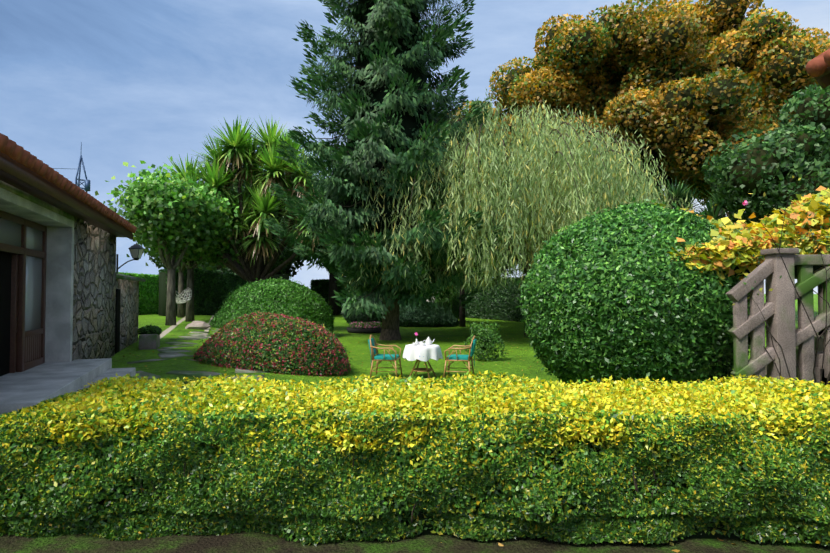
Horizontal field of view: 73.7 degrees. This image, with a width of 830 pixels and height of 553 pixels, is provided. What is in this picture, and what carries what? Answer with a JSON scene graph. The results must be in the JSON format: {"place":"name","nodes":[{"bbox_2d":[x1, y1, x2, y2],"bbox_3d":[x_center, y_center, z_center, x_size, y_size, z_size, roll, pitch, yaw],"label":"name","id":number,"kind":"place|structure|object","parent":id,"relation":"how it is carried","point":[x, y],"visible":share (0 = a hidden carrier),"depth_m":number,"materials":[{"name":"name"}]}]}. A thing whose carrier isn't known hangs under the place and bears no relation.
{"place":"outdoors","nodes":[
{"label":"outdoors","id":0,"kind":"place"},
{"bbox_2d":[0,251,16,375],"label":"building interior","id":1,"kind":"object","parent":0,"point":[5,284],"depth_m":7.64,"materials":[{"name":"black"}]},
{"bbox_2d":[0,188,73,362],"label":"building granite surround","id":2,"kind":"object","parent":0,"point":[59,292],"visible":0.5,"depth_m":8.97,"materials":[{"name":"grey stone"}]},
{"bbox_2d":[0,210,46,372],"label":"door frame","id":3,"kind":"object","parent":2,"relation":"in","point":[28,353],"visible":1,"depth_m":7.94,"materials":[{"name":"brown wood"}]},
{"bbox_2d":[0,218,42,331],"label":"door glass","id":4,"kind":"object","parent":3,"relation":"in","point":[10,232],"visible":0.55,"depth_m":8.34,"materials":[{"name":"grey glass"}]},
{"bbox_2d":[0,180,73,220],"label":"building plaster band","id":5,"kind":"object","parent":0,"point":[16,191],"visible":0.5,"depth_m":7.26,"materials":[{"name":"beige paint"}]},
{"bbox_2d":[0,151,132,239],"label":"roof fascia","id":6,"kind":"structure","parent":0,"point":[16,174],"depth_m":7.22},
{"bbox_2d":[72,216,115,360],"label":"stone wall","id":7,"kind":"structure","parent":0,"point":[94,288],"depth_m":10.59,"materials":[{"name":"grey stone"}]},
{"bbox_2d":[116,242,143,273],"bbox_3d":[-6.668,-0.443,13.003,0.344,0.770,0.632,-1,-2,23],"label":"wall lantern","id":8,"kind":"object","parent":7,"relation":"attached to","point":[136,250],"depth_m":13.04,"materials":[{"name":"black metal"}]},
{"bbox_2d":[160,315,213,338],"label":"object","id":9,"kind":"structure","parent":0,"point":[166,331],"depth_m":21.06,"materials":[{"name":"beige stone"}]},
{"bbox_2d":[127,326,270,380],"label":"flagstone path","id":10,"kind":"structure","parent":0,"point":[169,353],"depth_m":11.73,"materials":[{"name":"grey stone"}]},
{"bbox_2d":[0,0,829,293],"label":"sky","id":11,"kind":"structure","parent":0,"point":[130,81],"materials":[{"name":"blue"}]},
{"bbox_2d":[110,294,817,387],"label":"ground","id":12,"kind":"structure","parent":0,"point":[516,365],"depth_m":15.14,"materials":[{"name":"green plant"}]},
{"bbox_2d":[116,278,138,350],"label":"annex wall","id":13,"kind":"structure","parent":12,"relation":"on","point":[129,303],"depth_m":14.64,"materials":[{"name":"grey stone"}]},
{"bbox_2d":[115,289,120,353],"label":"gate","id":14,"kind":"structure","parent":13,"relation":"attached to","point":[117,324],"depth_m":13.15,"materials":[{"name":"black metal"}]},
{"bbox_2d":[116,273,145,281],"bbox_3d":[-8.879,-0.304,14.146,3.120,0.810,3.980,0,-2,-19],"label":"coping","id":15,"kind":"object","parent":13,"relation":"on","point":[123,276],"depth_m":14.21,"materials":[{"name":"green plant"}]},
{"bbox_2d":[118,272,158,314],"bbox_3d":[-15.707,1.397,35.137,1.723,3.303,11.806,-1,-2,31],"label":"hedge","id":16,"kind":"object","parent":12,"relation":"on","point":[151,286],"depth_m":33.28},
{"bbox_2d":[139,334,159,349],"bbox_3d":[-6.814,1.652,14.208,0.400,0.365,0.800,0,-2,-19],"label":"stone trough","id":17,"kind":"object","parent":12,"relation":"on","point":[148,341],"visible":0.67,"depth_m":13.85,"materials":[{"name":"grey stone"}]},
{"bbox_2d":[137,325,161,334],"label":"trough plant","id":18,"kind":"object","parent":17,"relation":"in","point":[144,330],"depth_m":14.13,"materials":[{"name":"green plant"}]},
{"bbox_2d":[155,231,190,325],"bbox_3d":[-10.150,-0.603,23.135,2.152,5.451,3.428,1,-2,-31],"label":"tree trunk","id":19,"kind":"object","parent":12,"relation":"on","point":[169,264],"visible":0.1,"depth_m":22.75,"materials":[{"name":"brown plant"}]},
{"bbox_2d":[95,156,238,267],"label":"plane tree leaves","id":20,"kind":"object","parent":19,"relation":"attached to","point":[158,203],"visible":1,"depth_m":21.50,"materials":[{"name":"green plant"}]},
{"bbox_2d":[176,288,191,303],"bbox_3d":[-10.257,0.804,24.196,0.775,0.752,2.428,0,-1,1],"label":"hammock","id":21,"kind":"object","parent":19,"relation":"attached to","point":[183,300],"visible":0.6,"depth_m":24.64,"materials":[{"name":"white fabric"}]},
{"bbox_2d":[177,256,191,317],"bbox_3d":[-12.476,-0.392,29.216,3.008,5.304,2.562,0,-1,1],"label":"tree trunk","id":22,"kind":"object","parent":12,"relation":"on","point":[180,311],"visible":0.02,"depth_m":29.01,"materials":[{"name":"brown plant"}]},
{"bbox_2d":[137,243,208,272],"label":"tree leaves","id":23,"kind":"object","parent":22,"relation":"on","point":[177,271],"depth_m":29.11,"materials":[{"name":"green plant"}]},
{"bbox_2d":[182,253,205,321],"bbox_3d":[-10.656,-0.569,25.761,2.881,5.495,2.372,-1,-2,23],"label":"tree trunk","id":24,"kind":"object","parent":12,"relation":"on","point":[189,317],"visible":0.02,"depth_m":25.37,"materials":[{"name":"brown plant"}]},
{"bbox_2d":[116,179,250,273],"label":"plane tree leaves","id":25,"kind":"object","parent":24,"relation":"on","point":[228,248],"depth_m":25.48,"materials":[{"name":"green plant"}]},
{"bbox_2d":[185,321,210,329],"bbox_3d":[-8.263,1.887,21.029,0.972,0.420,0.573,0,-1,1],"label":"lawn rock","id":26,"kind":"object","parent":12,"relation":"on","point":[200,325],"visible":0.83,"depth_m":20.86,"materials":[{"name":"beige stone"}]},
{"bbox_2d":[158,268,290,315],"bbox_3d":[-11.388,1.262,33.831,1.707,3.509,8.002,-1,-2,46],"label":"hedge","id":27,"kind":"object","parent":12,"relation":"on","point":[213,288],"depth_m":32.18,"materials":[{"name":"green plant"}]},
{"bbox_2d":[163,116,330,282],"bbox_3d":[-7.634,-2.629,25.731,8.961,10.157,4.062,0,-1,1],"label":"cordyline","id":28,"kind":"object","parent":12,"relation":"on","point":[219,171],"depth_m":25.33,"materials":[{"name":"green plant"}]},
{"bbox_2d":[190,311,352,376],"bbox_3d":[-3.133,2.052,12.462,3.508,2.524,2.974,0,-1,1],"label":"red shrub","id":29,"kind":"object","parent":12,"relation":"on","point":[252,333],"depth_m":11.56,"materials":[{"name":"plant"}]},
{"bbox_2d":[209,276,335,332],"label":"green dome","id":30,"kind":"structure","parent":12,"relation":"on","point":[287,295],"depth_m":22.10,"materials":[{"name":"green plant"}]},
{"bbox_2d":[314,236,344,315],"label":"tree trunk","id":31,"kind":"object","parent":12,"relation":"on","point":[332,289],"visible":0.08,"depth_m":43.77,"materials":[{"name":"brown plant"}]},
{"bbox_2d":[272,180,343,262],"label":"tree leaves","id":32,"kind":"object","parent":31,"relation":"attached to","point":[306,257],"depth_m":41.27,"materials":[{"name":"green plant"}]},
{"bbox_2d":[310,279,351,314],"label":"hedge","id":33,"kind":"object","parent":12,"relation":"on","point":[320,286],"depth_m":45.29,"materials":[{"name":"green plant"}]},
{"bbox_2d":[347,327,381,333],"bbox_3d":[-2.346,2.533,26.257,1.800,0.220,1.800,0,-1,1],"label":"flower planter","id":34,"kind":"object","parent":12,"relation":"on","point":[362,330],"visible":0.77,"depth_m":25.55,"materials":[{"name":"grey stone"}]},
{"bbox_2d":[349,321,381,328],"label":"planter flowers","id":35,"kind":"object","parent":34,"relation":"on","point":[365,324],"visible":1,"depth_m":25.87,"materials":[{"name":"pink plant"}]},
{"bbox_2d":[341,291,407,323],"bbox_3d":[-2.220,1.730,32.793,4.347,2.899,3.122,0,-1,1],"label":"dark conifer bush","id":36,"kind":"object","parent":12,"relation":"on","point":[352,318],"depth_m":31.81,"materials":[{"name":"green plant"}]},
{"bbox_2d":[368,335,401,377],"bbox_3d":[-0.669,1.764,12.305,0.693,0.939,0.648,0,-1,9],"label":"chair","id":37,"kind":"object","parent":12,"relation":"on","point":[380,358],"visible":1,"depth_m":12.17,"materials":[{"name":"fabric"}]},
{"bbox_2d":[263,0,512,340],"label":"spruce","id":38,"kind":"object","parent":12,"relation":"on","point":[344,258],"depth_m":20.51,"materials":[{"name":"green plant"}]},
{"bbox_2d":[0,528,829,552],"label":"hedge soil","id":39,"kind":"structure","parent":12,"relation":"on","point":[250,542],"depth_m":4.20,"materials":[{"name":"brown soil"}]},
{"bbox_2d":[0,370,829,545],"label":"hedge","id":40,"kind":"object","parent":39,"relation":"on","point":[267,456],"depth_m":4.27,"materials":[{"name":"plant"}]},
{"bbox_2d":[403,332,442,377],"bbox_3d":[0.173,1.757,12.381,0.910,1.004,0.865,0,-1,1],"label":"rattan table","id":41,"kind":"object","parent":12,"relation":"on","point":[427,350],"visible":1,"depth_m":12.13,"materials":[{"name":"fabric"}]},
{"bbox_2d":[399,302,458,326],"bbox_3d":[0.377,2.262,31.206,4.478,1.739,3.205,0,-1,1],"label":"hedge","id":42,"kind":"object","parent":12,"relation":"on","point":[415,317],"depth_m":30.00,"materials":[{"name":"green plant"}]},
{"bbox_2d":[115,327,746,552],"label":"fallen leaves","id":43,"kind":"object","parent":12,"relation":"on","point":[671,543],"visible":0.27,"depth_m":12.18,"materials":[{"name":"orange plant"}]},
{"bbox_2d":[435,288,459,319],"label":"upright shrub","id":44,"kind":"object","parent":12,"relation":"on","point":[453,298],"depth_m":34.31,"materials":[{"name":"green plant"}]},
{"bbox_2d":[443,335,476,377],"bbox_3d":[1.018,1.782,12.373,0.693,0.938,0.648,0,-1,13],"label":"chair","id":45,"kind":"object","parent":12,"relation":"on","point":[453,357],"visible":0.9,"depth_m":12.15,"materials":[{"name":"fabric"}]},
{"bbox_2d":[455,268,465,326],"bbox_3d":[3.055,0.101,30.922,4.604,5.555,3.112,-1,-2,32],"label":"birch trunk","id":46,"kind":"object","parent":12,"relation":"on","point":[462,321],"visible":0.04,"depth_m":30.29,"materials":[{"name":"brown plant"}]},
{"bbox_2d":[419,241,517,279],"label":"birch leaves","id":47,"kind":"object","parent":46,"relation":"on","point":[497,261],"depth_m":28.34,"materials":[{"name":"green plant"}]},
{"bbox_2d":[447,99,504,278],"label":"tree","id":48,"kind":"object","parent":12,"relation":"on","point":[469,104],"depth_m":42.35,"materials":[{"name":"plant"}]},
{"bbox_2d":[464,320,508,360],"bbox_3d":[1.989,1.783,15.354,1.255,1.107,0.834,0,-1,1],"label":"bush","id":49,"kind":"object","parent":12,"relation":"on","point":[489,332],"depth_m":15.30,"materials":[{"name":"green plant"}]},
{"bbox_2d":[455,277,524,321],"bbox_3d":[7.086,1.488,35.352,1.923,3.132,20.232,1,-2,-31],"label":"hedge","id":50,"kind":"object","parent":12,"relation":"on","point":[499,301],"depth_m":36.59,"materials":[{"name":"green plant"}]},
{"bbox_2d":[342,89,693,337],"bbox_3d":[4.343,-2.155,23.542,14.678,9.692,12.741,0,-1,1],"label":"willow","id":51,"kind":"object","parent":12,"relation":"on","point":[594,192],"depth_m":19.78,"materials":[{"name":"green plant"}]},
{"bbox_2d":[515,197,749,387],"bbox_3d":[3.883,0.405,10.028,4.040,3.615,3.667,0,-1,1],"label":"round bush","id":52,"kind":"object","parent":12,"relation":"on","point":[563,355],"depth_m":8.75,"materials":[{"name":"green plant"}]},
{"bbox_2d":[476,0,829,215],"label":"autumn tree","id":53,"kind":"object","parent":12,"relation":"on","point":[752,83],"depth_m":33.15,"materials":[{"name":"plant"}]},
{"bbox_2d":[629,184,680,209],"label":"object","id":54,"kind":"object","parent":12,"relation":"on","point":[658,191],"depth_m":30.44,"materials":[{"name":"green plant"}]},
{"bbox_2d":[662,179,730,220],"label":"cordyline leaves","id":55,"kind":"object","parent":12,"relation":"on","point":[719,208],"depth_m":29.72,"materials":[{"name":"green plant"}]},
{"bbox_2d":[671,283,822,383],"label":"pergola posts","id":56,"kind":"object","parent":12,"relation":"on","point":[820,299],"depth_m":8.79,"materials":[{"name":"wood"}]},
{"bbox_2d":[654,186,829,285],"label":"grape vine","id":57,"kind":"object","parent":56,"relation":"on","point":[725,252],"depth_m":8.56,"materials":[{"name":"yellow plant"}]},
{"bbox_2d":[701,82,829,224],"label":"evergreen","id":58,"kind":"object","parent":12,"relation":"on","point":[723,163],"depth_m":20.08,"materials":[{"name":"green plant"}]},
{"bbox_2d":[722,248,829,386],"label":"wooden fence","id":59,"kind":"object","parent":12,"relation":"on","point":[799,343],"visible":0.58,"depth_m":7.84,"materials":[{"name":"weathered grey-brown wood"}]},
{"bbox_3d":[5.947,0.307,38.255,3.716,5.428,3.602,0,-1,1],"label":"birch trunk","id":60,"kind":"object","parent":12,"relation":"on","visible":0},
{"bbox_2d":[474,254,518,278],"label":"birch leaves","id":61,"kind":"object","parent":60,"relation":"attached to","point":[507,270],"visible":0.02,"depth_m":39.00,"materials":[{"name":"green plant"}]},
{"bbox_2d":[701,167,829,384],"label":"rose","id":62,"kind":"object","parent":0,"point":[825,345],"depth_m":7.32,"materials":[{"name":"plant"}]},
{"bbox_2d":[815,66,829,88],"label":"roof eave","id":63,"kind":"object","parent":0,"point":[823,80],"visible":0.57,"depth_m":4.92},
{"bbox_2d":[805,48,829,76],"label":"eave tiles","id":64,"kind":"object","parent":63,"relation":"on","point":[818,65],"visible":1,"depth_m":4.84,"materials":[{"name":"brown tile"}]},
{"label":"tree","id":65,"kind":"object","parent":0,"visible":0},
{"bbox_2d":[147,180,303,277],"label":"tree leaves","id":66,"kind":"object","parent":65,"relation":"attached to","point":[288,271],"depth_m":46.24,"materials":[{"name":"green plant"}]},
{"bbox_2d":[181,214,303,274],"bbox_3d":[-12.252,-1.756,40.691,9.253,7.198,9.277,0,-1,1],"label":"tree","id":67,"kind":"object","parent":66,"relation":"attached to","point":[287,254],"depth_m":38.20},
{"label":"building","id":68,"kind":"object","parent":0,"visible":0},
{"bbox_2d":[0,358,135,414],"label":"door steps","id":69,"kind":"structure","parent":68,"relation":"attached to","point":[35,385],"depth_m":7.32,"materials":[{"name":"grey concrete"}]},
{"bbox_2d":[0,133,136,232],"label":"roof tiles","id":70,"kind":"object","parent":68,"relation":"on","point":[17,153],"visible":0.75,"depth_m":6.78,"materials":[{"name":"brown tile"}]},
{"bbox_2d":[53,142,89,191],"bbox_3d":[-16.510,-2.794,17.344,11.321,4.411,0.440,1,-2,-34],"label":"antenna mast","id":71,"kind":"object","parent":70,"relation":"on","point":[86,186],"visible":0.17,"depth_m":20.20,"materials":[{"name":"grey metal"}]}
]}

